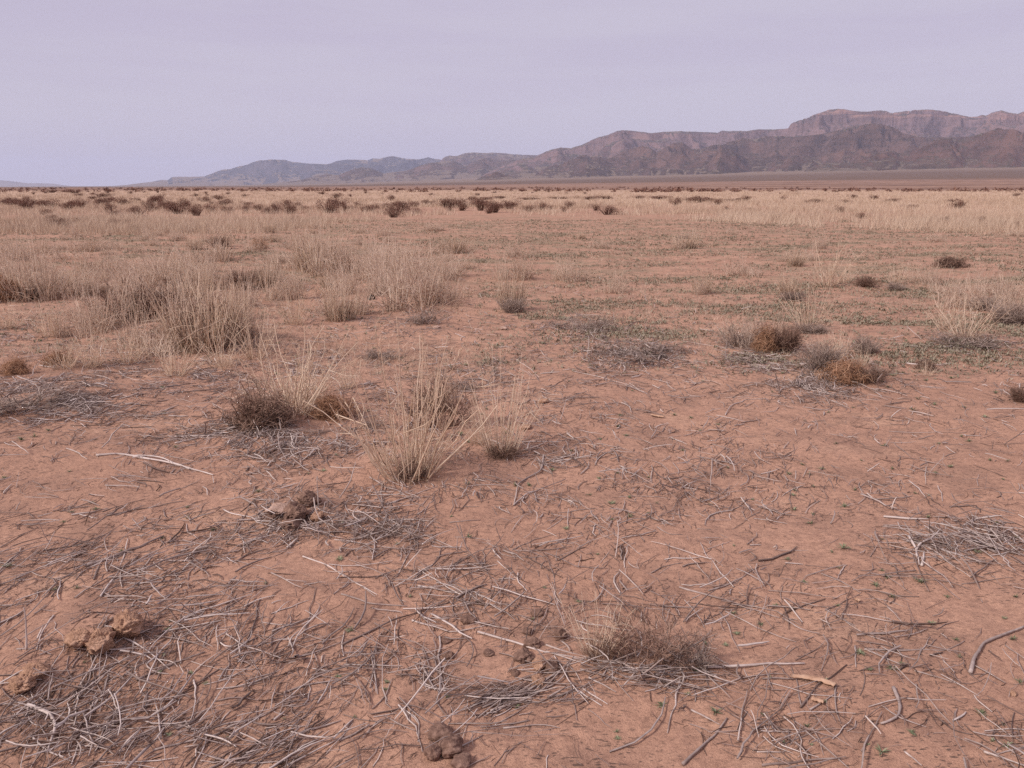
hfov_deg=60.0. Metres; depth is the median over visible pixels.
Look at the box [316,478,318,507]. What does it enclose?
standing twig
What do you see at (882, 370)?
dead bush
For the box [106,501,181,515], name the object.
fallen stick
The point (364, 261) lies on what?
grass tuft
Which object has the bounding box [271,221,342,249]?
grass tuft
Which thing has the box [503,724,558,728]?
fallen stick
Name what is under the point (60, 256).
grass tuft
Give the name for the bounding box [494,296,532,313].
dead bush
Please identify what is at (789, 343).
dead bush
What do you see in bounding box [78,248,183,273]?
grass tuft
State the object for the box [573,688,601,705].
fallen stick
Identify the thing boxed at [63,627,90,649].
dirt clod
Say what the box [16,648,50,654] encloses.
fallen stick
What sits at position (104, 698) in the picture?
fallen stick
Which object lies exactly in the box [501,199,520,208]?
desert shrub
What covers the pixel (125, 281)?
grass tuft
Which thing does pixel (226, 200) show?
desert shrub
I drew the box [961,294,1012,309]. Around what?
dead bush
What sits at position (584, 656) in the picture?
fallen stick
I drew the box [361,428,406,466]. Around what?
grass tuft
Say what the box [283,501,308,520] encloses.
clod
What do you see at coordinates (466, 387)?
dead bush
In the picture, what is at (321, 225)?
grass tuft
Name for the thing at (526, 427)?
dirt clod
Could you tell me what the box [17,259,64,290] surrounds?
grass tuft
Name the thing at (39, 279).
grass tuft
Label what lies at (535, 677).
dirt clod
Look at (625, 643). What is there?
dead bush
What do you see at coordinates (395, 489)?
fallen stick
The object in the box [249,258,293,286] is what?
grass tuft
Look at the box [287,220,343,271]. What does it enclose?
grass tuft
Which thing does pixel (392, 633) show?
fallen stick
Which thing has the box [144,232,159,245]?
grass tuft
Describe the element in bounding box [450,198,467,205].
desert shrub
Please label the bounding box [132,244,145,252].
grass tuft
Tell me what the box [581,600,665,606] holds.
fallen stick
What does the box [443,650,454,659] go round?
clod
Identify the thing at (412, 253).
grass tuft
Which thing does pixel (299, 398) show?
grass tuft
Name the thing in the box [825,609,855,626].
fallen stick
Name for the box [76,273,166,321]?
dead bush
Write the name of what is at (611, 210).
desert shrub
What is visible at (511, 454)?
dead bush
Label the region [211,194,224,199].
desert shrub
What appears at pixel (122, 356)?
grass tuft
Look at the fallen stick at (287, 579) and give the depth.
3.67 m
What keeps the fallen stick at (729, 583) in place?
on the ground at (986, 607)
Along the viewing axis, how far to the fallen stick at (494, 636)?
3.15 m
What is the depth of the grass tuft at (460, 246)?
21.45 m
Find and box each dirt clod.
[6,673,37,694]
[19,662,51,678]
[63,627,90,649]
[84,626,115,655]
[111,608,143,638]
[297,490,321,507]
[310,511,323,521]
[521,424,530,429]
[531,674,544,685]
[532,657,545,671]
[539,398,548,402]
[1009,689,1016,696]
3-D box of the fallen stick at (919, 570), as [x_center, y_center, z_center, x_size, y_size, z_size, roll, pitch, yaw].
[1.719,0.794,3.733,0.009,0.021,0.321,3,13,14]
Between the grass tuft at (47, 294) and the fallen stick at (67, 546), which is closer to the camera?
the fallen stick at (67, 546)
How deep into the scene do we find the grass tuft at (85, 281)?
14.18 m
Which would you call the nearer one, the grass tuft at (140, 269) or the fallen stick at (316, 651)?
the fallen stick at (316, 651)
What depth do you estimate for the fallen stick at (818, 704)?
2.79 m
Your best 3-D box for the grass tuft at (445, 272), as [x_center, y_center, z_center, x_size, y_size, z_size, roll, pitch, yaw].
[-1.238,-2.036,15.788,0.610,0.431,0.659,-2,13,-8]
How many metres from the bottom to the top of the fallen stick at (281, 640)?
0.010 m
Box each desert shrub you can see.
[0,198,22,203]
[1,197,61,205]
[14,199,47,208]
[20,200,58,206]
[46,218,75,223]
[53,200,81,206]
[59,202,81,209]
[66,188,85,192]
[73,198,91,206]
[89,196,120,204]
[90,192,117,196]
[95,203,116,212]
[108,196,132,203]
[121,205,149,214]
[140,200,154,206]
[141,203,160,210]
[147,195,163,201]
[156,198,172,207]
[157,199,185,213]
[176,198,192,210]
[180,201,203,215]
[197,196,211,201]
[204,202,221,211]
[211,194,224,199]
[214,197,233,205]
[220,206,235,212]
[239,204,251,212]
[249,203,262,209]
[257,206,275,213]
[269,201,280,212]
[278,202,297,213]
[281,198,296,205]
[316,197,341,212]
[324,192,342,197]
[330,197,351,205]
[359,204,372,211]
[382,201,412,211]
[382,207,405,217]
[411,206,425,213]
[435,196,465,206]
[436,197,451,205]
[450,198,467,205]
[454,201,474,210]
[465,197,488,210]
[470,197,494,206]
[485,201,510,212]
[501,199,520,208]
[520,204,537,211]
[535,200,548,209]
[564,200,574,207]
[588,203,601,210]
[589,195,612,198]
[597,204,625,214]
[668,197,681,205]
[688,196,707,201]
[707,197,728,203]
[946,199,966,208]
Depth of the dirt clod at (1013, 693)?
2.85 m
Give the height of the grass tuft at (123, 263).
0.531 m
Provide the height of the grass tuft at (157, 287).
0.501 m
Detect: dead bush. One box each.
[0,274,31,301]
[0,353,35,375]
[0,378,106,414]
[10,283,42,300]
[34,348,74,365]
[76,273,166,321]
[112,277,189,317]
[158,271,201,292]
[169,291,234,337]
[203,363,291,428]
[207,233,229,247]
[221,389,307,433]
[226,265,264,289]
[249,239,268,249]
[299,389,364,422]
[355,346,407,362]
[356,409,389,428]
[392,368,479,433]
[393,459,428,484]
[401,305,457,324]
[451,376,492,391]
[480,440,524,462]
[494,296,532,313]
[550,312,631,333]
[571,334,703,361]
[582,593,701,679]
[582,631,622,663]
[652,611,726,671]
[708,318,768,347]
[749,322,785,353]
[752,320,806,351]
[777,289,808,300]
[789,321,837,334]
[790,337,855,371]
[810,351,872,386]
[844,363,891,384]
[847,332,889,354]
[851,273,880,287]
[867,366,895,374]
[886,280,914,289]
[914,356,938,371]
[917,326,1017,349]
[929,254,972,268]
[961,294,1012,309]
[980,300,1023,325]
[1002,380,1023,402]
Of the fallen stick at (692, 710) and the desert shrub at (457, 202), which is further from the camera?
the desert shrub at (457, 202)
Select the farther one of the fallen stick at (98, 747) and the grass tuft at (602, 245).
the grass tuft at (602, 245)
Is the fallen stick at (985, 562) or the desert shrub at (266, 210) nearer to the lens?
the fallen stick at (985, 562)
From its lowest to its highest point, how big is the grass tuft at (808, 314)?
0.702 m
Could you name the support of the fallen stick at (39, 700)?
on the ground at (986, 607)
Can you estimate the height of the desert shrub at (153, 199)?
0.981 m
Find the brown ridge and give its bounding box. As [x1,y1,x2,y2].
[258,158,515,184]
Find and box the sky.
[0,0,1023,185]
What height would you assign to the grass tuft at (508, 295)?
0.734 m
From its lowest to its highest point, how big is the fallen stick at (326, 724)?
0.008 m
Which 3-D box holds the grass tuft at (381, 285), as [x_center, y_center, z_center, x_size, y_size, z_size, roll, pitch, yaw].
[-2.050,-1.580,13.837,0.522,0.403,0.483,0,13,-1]
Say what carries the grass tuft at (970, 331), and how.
on the ground at (986, 607)
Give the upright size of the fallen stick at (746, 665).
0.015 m
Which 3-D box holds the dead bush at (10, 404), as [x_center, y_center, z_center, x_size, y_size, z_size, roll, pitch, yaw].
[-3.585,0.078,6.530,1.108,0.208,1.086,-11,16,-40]
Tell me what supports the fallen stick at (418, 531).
on the ground at (986, 607)
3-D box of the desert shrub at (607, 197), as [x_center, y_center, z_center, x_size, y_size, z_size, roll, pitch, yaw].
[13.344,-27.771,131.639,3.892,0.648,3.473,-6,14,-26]
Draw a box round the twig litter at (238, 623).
[0,255,1023,767]
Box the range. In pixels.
[478,109,1023,178]
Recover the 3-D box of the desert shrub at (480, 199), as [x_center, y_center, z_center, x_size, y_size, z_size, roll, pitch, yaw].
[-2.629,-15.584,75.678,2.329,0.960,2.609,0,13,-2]
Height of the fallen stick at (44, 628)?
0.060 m
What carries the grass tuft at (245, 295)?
on the ground at (986, 607)
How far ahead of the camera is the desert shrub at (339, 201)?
71.05 m
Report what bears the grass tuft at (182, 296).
on the ground at (986, 607)
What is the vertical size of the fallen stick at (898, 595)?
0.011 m
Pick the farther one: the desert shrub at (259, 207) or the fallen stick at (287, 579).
the desert shrub at (259, 207)
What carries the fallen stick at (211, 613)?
on the ground at (986, 607)
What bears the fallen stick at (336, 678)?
on the ground at (986, 607)
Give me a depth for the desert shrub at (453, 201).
74.69 m
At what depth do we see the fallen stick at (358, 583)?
3.67 m
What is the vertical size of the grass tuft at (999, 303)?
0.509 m
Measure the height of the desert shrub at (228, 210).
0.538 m
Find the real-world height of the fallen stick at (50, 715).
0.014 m
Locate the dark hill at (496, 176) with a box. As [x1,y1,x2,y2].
[474,172,522,180]
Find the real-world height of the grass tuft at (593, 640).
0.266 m
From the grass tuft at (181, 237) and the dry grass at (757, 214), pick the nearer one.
the grass tuft at (181, 237)
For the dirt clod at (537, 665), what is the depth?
2.98 m
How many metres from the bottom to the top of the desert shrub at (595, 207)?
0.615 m
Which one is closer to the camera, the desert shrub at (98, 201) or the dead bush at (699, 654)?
the dead bush at (699, 654)
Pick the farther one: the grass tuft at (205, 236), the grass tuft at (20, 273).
the grass tuft at (205, 236)
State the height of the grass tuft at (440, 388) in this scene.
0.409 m
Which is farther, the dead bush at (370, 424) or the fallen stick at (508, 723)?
the dead bush at (370, 424)
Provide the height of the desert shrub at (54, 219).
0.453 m
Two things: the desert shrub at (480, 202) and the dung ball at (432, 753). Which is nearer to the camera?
the dung ball at (432, 753)
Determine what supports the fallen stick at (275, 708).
on the ground at (986, 607)
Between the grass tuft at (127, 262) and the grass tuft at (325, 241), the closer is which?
the grass tuft at (127, 262)
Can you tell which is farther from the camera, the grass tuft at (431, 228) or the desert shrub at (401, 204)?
the desert shrub at (401, 204)
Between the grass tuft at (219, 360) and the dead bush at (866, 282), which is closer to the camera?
the grass tuft at (219, 360)
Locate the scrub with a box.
[0,186,1023,192]
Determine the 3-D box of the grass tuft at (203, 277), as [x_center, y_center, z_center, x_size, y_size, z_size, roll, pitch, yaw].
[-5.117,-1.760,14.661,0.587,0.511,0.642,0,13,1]
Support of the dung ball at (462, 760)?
on the ground at (986, 607)
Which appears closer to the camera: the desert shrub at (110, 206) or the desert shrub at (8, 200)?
the desert shrub at (110, 206)
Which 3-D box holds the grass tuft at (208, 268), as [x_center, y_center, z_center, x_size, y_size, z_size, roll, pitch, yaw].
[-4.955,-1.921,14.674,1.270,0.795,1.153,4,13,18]
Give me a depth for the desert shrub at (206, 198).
100.19 m
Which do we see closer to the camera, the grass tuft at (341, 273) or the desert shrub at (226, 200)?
the grass tuft at (341, 273)
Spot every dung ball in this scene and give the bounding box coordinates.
[423,741,440,761]
[427,721,450,742]
[438,732,462,758]
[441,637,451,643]
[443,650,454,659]
[450,752,471,767]
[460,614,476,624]
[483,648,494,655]
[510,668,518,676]
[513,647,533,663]
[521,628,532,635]
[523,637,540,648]
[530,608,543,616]
[543,658,558,671]
[553,628,567,640]
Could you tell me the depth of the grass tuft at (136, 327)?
9.10 m
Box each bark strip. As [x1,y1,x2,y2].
[790,674,836,686]
[811,696,824,703]
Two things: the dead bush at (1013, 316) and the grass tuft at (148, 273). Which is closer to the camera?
the dead bush at (1013, 316)
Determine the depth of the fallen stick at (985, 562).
3.82 m
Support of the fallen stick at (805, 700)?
on the ground at (986, 607)
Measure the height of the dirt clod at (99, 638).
0.095 m
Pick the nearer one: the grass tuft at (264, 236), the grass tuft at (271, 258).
the grass tuft at (271, 258)
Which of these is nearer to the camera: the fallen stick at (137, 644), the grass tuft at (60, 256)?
the fallen stick at (137, 644)
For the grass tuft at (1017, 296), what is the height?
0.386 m
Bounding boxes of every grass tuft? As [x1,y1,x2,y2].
[0,227,78,303]
[0,238,36,261]
[0,240,46,255]
[0,240,93,261]
[0,247,48,271]
[0,248,22,278]
[0,296,34,328]
[6,266,39,280]
[14,300,77,337]
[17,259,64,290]
[25,256,64,284]
[33,254,104,298]
[35,233,62,252]
[36,335,90,370]
[42,294,116,337]
[45,246,59,254]
[53,241,70,249]
[56,264,137,331]
[57,267,80,285]
[59,229,79,239]
[61,232,113,251]
[65,268,106,292]
[66,315,113,369]
[68,221,82,236]
[68,276,95,293]
[73,252,105,274]
[74,252,119,279]
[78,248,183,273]
[81,266,119,295]
[85,262,115,281]
[89,324,165,364]
[94,233,123,248]
[97,243,117,254]
[99,279,202,348]
[100,244,189,287]
[101,253,189,321]
[103,275,135,293]
[114,252,137,272]
[114,264,135,279]
[115,274,135,287]
[125,315,230,359]
[127,260,151,278]
[128,275,179,299]
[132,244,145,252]
[133,229,159,240]
[133,333,219,377]
[136,239,219,283]
[136,269,223,322]
[139,270,254,353]
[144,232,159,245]
[145,251,208,277]
[155,257,197,283]
[158,257,266,320]
[161,254,216,308]
[167,228,188,238]
[169,229,183,240]
[178,230,241,261]
[178,248,246,289]
[179,219,201,232]
[182,231,206,249]
[189,265,216,289]
[189,324,253,369]
[196,229,215,241]
[196,259,240,278]
[201,278,261,343]
[205,228,237,246]
[212,269,265,307]
[216,258,252,289]
[221,305,288,359]
[222,314,357,422]
[224,296,275,341]
[232,353,360,408]
[240,235,268,251]
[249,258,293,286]
[250,224,275,240]
[250,253,284,282]
[253,228,315,270]
[255,257,311,300]
[260,219,276,233]
[262,249,280,263]
[263,260,291,282]
[264,243,289,261]
[268,233,282,241]
[268,274,324,324]
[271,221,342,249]
[274,271,306,288]
[280,355,342,401]
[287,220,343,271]
[299,218,367,277]
[301,225,350,252]
[304,310,496,486]
[309,223,324,228]
[309,260,364,296]
[311,279,365,321]
[318,230,392,283]
[318,266,339,287]
[318,271,384,315]
[324,241,347,256]
[328,353,368,389]
[335,263,351,283]
[336,254,369,270]
[351,221,369,233]
[351,232,362,244]
[357,242,405,263]
[358,256,411,295]
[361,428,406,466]
[362,228,444,272]
[362,381,484,473]
[365,273,393,292]
[367,233,474,312]
[372,241,424,256]
[374,222,395,235]
[381,231,397,241]
[382,256,441,295]
[389,244,475,279]
[404,266,476,303]
[406,358,462,412]
[408,249,453,270]
[420,258,452,276]
[422,239,478,253]
[423,218,445,230]
[425,256,470,276]
[429,259,458,280]
[435,229,474,253]
[436,247,458,261]
[445,342,541,459]
[453,255,478,268]
[458,237,477,250]
[458,397,498,444]
[483,243,537,280]
[489,258,535,308]
[503,240,534,257]
[548,252,601,281]
[551,586,637,662]
[576,231,586,238]
[588,236,612,247]
[597,266,630,293]
[669,233,687,248]
[671,227,705,248]
[688,276,709,294]
[689,266,716,293]
[716,308,770,348]
[722,249,766,276]
[726,224,738,234]
[740,309,790,334]
[769,273,843,328]
[773,269,800,294]
[778,248,807,266]
[792,245,820,260]
[799,236,865,287]
[804,328,845,354]
[809,232,829,248]
[819,325,859,358]
[829,263,863,281]
[849,339,873,366]
[880,259,912,283]
[905,257,947,284]
[908,361,939,376]
[923,229,948,241]
[923,297,978,328]
[925,275,969,295]
[927,293,1016,339]
[928,253,1023,311]
[963,260,1016,294]
[985,283,1023,314]
[999,279,1023,296]
[1001,288,1023,312]
[1007,224,1021,235]
[1014,229,1023,236]
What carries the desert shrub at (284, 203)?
on the ground at (986, 607)
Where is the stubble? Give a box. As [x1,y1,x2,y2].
[0,217,1023,380]
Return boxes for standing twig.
[23,607,27,649]
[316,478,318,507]
[550,584,564,625]
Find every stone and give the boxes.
[265,502,287,515]
[498,326,507,329]
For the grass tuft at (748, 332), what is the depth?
9.05 m
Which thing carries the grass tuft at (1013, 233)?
on the ground at (986, 607)
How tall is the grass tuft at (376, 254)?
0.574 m
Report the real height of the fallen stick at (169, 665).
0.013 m
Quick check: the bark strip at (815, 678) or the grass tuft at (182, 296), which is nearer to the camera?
the bark strip at (815, 678)
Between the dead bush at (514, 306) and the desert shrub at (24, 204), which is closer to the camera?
the dead bush at (514, 306)
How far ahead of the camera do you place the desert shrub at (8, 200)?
82.52 m
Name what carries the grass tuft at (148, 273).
on the ground at (986, 607)
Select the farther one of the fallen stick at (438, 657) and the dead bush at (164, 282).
the dead bush at (164, 282)
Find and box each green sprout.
[711,707,722,714]
[856,648,864,654]
[874,742,890,754]
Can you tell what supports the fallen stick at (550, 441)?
on the ground at (986, 607)
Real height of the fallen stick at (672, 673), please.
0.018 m
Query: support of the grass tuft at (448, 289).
on the ground at (986, 607)
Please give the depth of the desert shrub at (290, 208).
54.66 m
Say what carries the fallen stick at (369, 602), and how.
on the ground at (986, 607)
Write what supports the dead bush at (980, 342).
on the ground at (986, 607)
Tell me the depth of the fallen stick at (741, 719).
2.71 m
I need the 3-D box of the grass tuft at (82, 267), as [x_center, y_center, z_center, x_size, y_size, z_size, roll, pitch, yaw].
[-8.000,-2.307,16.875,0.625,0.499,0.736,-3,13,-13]
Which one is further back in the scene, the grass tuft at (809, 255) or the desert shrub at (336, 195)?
the desert shrub at (336, 195)
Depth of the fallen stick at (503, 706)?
2.84 m
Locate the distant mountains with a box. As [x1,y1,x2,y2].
[119,156,440,185]
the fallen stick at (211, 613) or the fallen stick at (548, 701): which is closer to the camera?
the fallen stick at (548, 701)
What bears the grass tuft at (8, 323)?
on the ground at (986, 607)
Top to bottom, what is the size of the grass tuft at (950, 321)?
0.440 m
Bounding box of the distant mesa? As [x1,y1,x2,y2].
[440,152,536,165]
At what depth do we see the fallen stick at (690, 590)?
3.51 m
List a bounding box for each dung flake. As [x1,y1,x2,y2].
[264,513,276,520]
[281,518,303,530]
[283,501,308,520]
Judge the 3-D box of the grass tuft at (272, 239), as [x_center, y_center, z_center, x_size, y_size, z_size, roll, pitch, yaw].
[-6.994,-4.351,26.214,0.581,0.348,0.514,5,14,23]
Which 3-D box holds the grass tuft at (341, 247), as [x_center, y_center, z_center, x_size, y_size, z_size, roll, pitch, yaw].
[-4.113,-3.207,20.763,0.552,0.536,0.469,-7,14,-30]
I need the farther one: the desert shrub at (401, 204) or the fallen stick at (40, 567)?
the desert shrub at (401, 204)
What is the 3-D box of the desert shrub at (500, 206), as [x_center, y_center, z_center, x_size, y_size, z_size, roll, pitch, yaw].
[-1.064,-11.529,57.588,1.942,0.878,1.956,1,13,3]
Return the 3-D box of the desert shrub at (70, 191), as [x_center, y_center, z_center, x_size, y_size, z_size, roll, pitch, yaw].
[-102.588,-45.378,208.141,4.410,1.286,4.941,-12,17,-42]
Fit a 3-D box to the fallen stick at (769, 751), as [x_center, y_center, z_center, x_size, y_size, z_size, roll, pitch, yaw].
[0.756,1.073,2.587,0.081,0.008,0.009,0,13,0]
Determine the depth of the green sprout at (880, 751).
2.57 m
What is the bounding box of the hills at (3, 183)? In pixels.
[0,180,65,186]
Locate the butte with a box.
[703,169,728,173]
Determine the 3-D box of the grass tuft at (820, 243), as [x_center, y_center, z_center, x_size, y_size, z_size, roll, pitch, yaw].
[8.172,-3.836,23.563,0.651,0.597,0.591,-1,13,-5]
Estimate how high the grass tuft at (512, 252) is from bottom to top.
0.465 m
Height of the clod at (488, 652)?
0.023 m
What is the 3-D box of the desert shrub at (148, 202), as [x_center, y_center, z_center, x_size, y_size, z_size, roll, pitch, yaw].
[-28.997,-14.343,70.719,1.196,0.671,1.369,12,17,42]
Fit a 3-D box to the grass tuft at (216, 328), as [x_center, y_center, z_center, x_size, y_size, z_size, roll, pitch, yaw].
[-3.081,-0.754,8.986,1.144,0.827,1.128,11,16,39]
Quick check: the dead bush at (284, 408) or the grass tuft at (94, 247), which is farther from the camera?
the grass tuft at (94, 247)
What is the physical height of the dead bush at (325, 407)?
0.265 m
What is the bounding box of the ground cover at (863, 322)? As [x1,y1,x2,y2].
[0,219,1023,380]
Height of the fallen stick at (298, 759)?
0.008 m
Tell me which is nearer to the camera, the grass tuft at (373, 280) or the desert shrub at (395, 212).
the grass tuft at (373, 280)
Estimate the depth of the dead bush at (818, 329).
9.78 m
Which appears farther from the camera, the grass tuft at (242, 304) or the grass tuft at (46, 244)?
the grass tuft at (46, 244)
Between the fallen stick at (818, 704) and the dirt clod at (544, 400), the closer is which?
the fallen stick at (818, 704)
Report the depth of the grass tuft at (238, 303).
9.28 m
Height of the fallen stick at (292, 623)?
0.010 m
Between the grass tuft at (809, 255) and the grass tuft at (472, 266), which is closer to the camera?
the grass tuft at (472, 266)
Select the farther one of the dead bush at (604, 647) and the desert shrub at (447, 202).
the desert shrub at (447, 202)
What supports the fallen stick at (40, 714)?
on the ground at (986, 607)
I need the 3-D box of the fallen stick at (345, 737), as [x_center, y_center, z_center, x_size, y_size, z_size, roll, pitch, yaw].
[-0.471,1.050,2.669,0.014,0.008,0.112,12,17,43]
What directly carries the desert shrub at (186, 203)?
on the ground at (986, 607)
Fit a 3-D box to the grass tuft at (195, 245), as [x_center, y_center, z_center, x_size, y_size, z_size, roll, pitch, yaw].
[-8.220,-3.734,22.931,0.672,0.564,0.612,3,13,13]
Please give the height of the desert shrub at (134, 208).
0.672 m
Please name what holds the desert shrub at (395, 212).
on the ground at (986, 607)
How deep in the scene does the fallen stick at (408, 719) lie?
2.71 m
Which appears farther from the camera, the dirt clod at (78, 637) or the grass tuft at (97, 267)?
the grass tuft at (97, 267)
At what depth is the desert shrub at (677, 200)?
82.25 m
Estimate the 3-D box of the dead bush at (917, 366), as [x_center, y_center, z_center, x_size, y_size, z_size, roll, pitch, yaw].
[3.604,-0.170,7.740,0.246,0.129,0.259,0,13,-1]
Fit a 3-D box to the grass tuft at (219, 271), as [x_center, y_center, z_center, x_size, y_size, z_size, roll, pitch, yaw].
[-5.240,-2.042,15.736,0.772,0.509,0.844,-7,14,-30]
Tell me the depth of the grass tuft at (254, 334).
9.61 m
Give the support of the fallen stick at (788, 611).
on the ground at (986, 607)
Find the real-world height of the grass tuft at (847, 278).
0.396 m
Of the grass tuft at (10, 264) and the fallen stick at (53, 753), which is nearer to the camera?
the fallen stick at (53, 753)
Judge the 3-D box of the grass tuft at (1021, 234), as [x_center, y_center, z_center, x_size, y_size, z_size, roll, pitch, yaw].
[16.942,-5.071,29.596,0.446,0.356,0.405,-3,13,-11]
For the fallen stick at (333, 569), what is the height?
0.010 m
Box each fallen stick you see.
[0,373,66,399]
[0,527,37,547]
[0,695,93,705]
[14,548,78,579]
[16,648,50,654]
[17,679,50,713]
[22,695,63,733]
[27,703,55,748]
[32,737,70,761]
[34,413,105,415]
[36,615,53,649]
[37,745,143,752]
[42,535,102,550]
[73,654,96,703]
[85,535,163,566]
[92,686,117,709]
[96,453,213,474]
[99,674,108,711]
[100,538,127,596]
[102,499,142,511]
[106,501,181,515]
[122,637,169,669]
[136,651,204,680]
[153,734,213,750]
[169,592,206,638]
[175,429,243,443]
[181,597,243,616]
[191,679,196,718]
[193,711,215,767]
[210,550,277,570]
[211,719,253,728]
[223,509,300,543]
[226,633,280,657]
[228,687,331,726]
[236,735,264,761]
[271,572,306,587]
[272,611,324,630]
[273,628,295,651]
[284,679,337,692]
[287,738,338,765]
[290,642,340,658]
[302,556,376,594]
[304,587,315,629]
[311,720,340,730]
[315,675,362,690]
[334,539,389,547]
[339,724,369,740]
[341,593,406,605]
[341,602,449,645]
[342,574,375,596]
[362,708,399,737]
[369,477,423,506]
[374,622,415,648]
[375,515,452,546]
[398,704,422,751]
[402,707,419,741]
[411,544,443,580]
[411,619,494,632]
[414,656,480,666]
[433,655,444,688]
[437,636,441,691]
[474,727,555,734]
[475,593,517,607]
[477,631,623,665]
[480,720,528,727]
[481,673,556,708]
[490,660,569,710]
[493,697,589,702]
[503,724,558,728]
[512,533,558,549]
[513,454,565,505]
[523,436,588,441]
[538,656,573,690]
[546,644,664,666]
[573,371,643,391]
[573,657,678,672]
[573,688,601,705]
[580,668,673,686]
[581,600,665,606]
[581,687,607,703]
[588,677,615,691]
[597,665,655,684]
[631,662,715,677]
[651,541,711,559]
[667,678,680,732]
[679,586,778,617]
[681,718,727,765]
[691,709,719,724]
[704,662,804,667]
[708,568,752,590]
[719,611,739,651]
[725,611,795,641]
[737,689,747,740]
[750,693,790,732]
[757,751,784,752]
[762,758,840,766]
[778,612,800,625]
[782,617,816,632]
[787,599,824,612]
[791,666,801,704]
[800,664,846,707]
[809,692,837,709]
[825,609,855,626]
[861,712,881,751]
[864,640,964,650]
[867,650,897,663]
[877,590,918,596]
[880,686,901,723]
[904,751,921,765]
[908,529,940,564]
[913,555,928,590]
[915,670,963,685]
[924,545,970,576]
[932,554,1006,587]
[944,722,972,734]
[962,577,1011,583]
[965,560,1007,564]
[967,504,1023,526]
[968,626,1023,673]
[984,750,1023,765]
[994,738,1022,757]
[997,746,1023,753]
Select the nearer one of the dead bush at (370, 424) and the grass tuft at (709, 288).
the dead bush at (370, 424)
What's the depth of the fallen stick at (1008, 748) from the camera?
2.56 m
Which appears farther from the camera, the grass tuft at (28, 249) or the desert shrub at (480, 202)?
the desert shrub at (480, 202)
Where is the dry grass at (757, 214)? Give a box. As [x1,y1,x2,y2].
[0,189,1023,234]
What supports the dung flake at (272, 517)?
on the ground at (986, 607)
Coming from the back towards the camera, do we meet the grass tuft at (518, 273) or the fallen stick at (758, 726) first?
the grass tuft at (518, 273)
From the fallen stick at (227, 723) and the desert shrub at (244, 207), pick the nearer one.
the fallen stick at (227, 723)
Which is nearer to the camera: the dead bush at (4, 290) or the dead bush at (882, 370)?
the dead bush at (882, 370)
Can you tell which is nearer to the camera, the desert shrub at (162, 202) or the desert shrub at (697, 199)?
the desert shrub at (162, 202)
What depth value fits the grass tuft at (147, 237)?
28.03 m
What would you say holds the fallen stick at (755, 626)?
on the ground at (986, 607)
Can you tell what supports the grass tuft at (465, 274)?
on the ground at (986, 607)
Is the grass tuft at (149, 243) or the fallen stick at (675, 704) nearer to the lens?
the fallen stick at (675, 704)
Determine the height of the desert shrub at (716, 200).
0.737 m
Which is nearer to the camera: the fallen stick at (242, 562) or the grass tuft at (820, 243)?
the fallen stick at (242, 562)
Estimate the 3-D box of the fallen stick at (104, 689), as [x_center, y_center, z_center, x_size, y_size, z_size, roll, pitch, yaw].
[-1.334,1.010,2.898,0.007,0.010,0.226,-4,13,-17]
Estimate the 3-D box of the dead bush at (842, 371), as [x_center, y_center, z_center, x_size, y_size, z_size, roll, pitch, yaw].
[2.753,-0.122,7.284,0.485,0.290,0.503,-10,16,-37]
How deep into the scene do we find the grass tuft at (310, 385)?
6.65 m
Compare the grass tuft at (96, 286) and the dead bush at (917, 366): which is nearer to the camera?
the dead bush at (917, 366)
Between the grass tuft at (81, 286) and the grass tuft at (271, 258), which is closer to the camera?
the grass tuft at (81, 286)
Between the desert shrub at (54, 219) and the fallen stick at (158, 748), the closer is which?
the fallen stick at (158, 748)
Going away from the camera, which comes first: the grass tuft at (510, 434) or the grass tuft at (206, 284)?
the grass tuft at (510, 434)
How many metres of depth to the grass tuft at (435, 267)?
16.31 m
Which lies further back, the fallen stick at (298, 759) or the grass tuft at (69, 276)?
the grass tuft at (69, 276)
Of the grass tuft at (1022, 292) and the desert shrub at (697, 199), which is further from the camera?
the desert shrub at (697, 199)
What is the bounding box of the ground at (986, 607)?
[0,167,1023,767]
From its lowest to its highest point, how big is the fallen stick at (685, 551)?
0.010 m
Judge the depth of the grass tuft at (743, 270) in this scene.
16.83 m
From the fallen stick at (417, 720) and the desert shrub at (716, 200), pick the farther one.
the desert shrub at (716, 200)
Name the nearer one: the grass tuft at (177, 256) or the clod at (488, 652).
the clod at (488, 652)
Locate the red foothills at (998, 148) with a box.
[805,128,1023,171]
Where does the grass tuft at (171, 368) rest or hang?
on the ground at (986, 607)
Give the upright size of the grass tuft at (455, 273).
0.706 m
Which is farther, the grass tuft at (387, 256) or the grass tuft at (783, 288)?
the grass tuft at (387, 256)
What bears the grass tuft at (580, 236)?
on the ground at (986, 607)
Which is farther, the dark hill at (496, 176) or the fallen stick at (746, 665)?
the dark hill at (496, 176)
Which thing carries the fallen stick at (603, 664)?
on the ground at (986, 607)
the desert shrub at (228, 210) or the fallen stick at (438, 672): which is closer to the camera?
the fallen stick at (438, 672)
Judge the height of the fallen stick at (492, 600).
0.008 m
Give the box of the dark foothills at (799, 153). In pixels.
[529,123,967,177]
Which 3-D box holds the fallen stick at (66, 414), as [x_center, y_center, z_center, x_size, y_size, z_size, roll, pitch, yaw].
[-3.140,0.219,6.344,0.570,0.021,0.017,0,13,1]

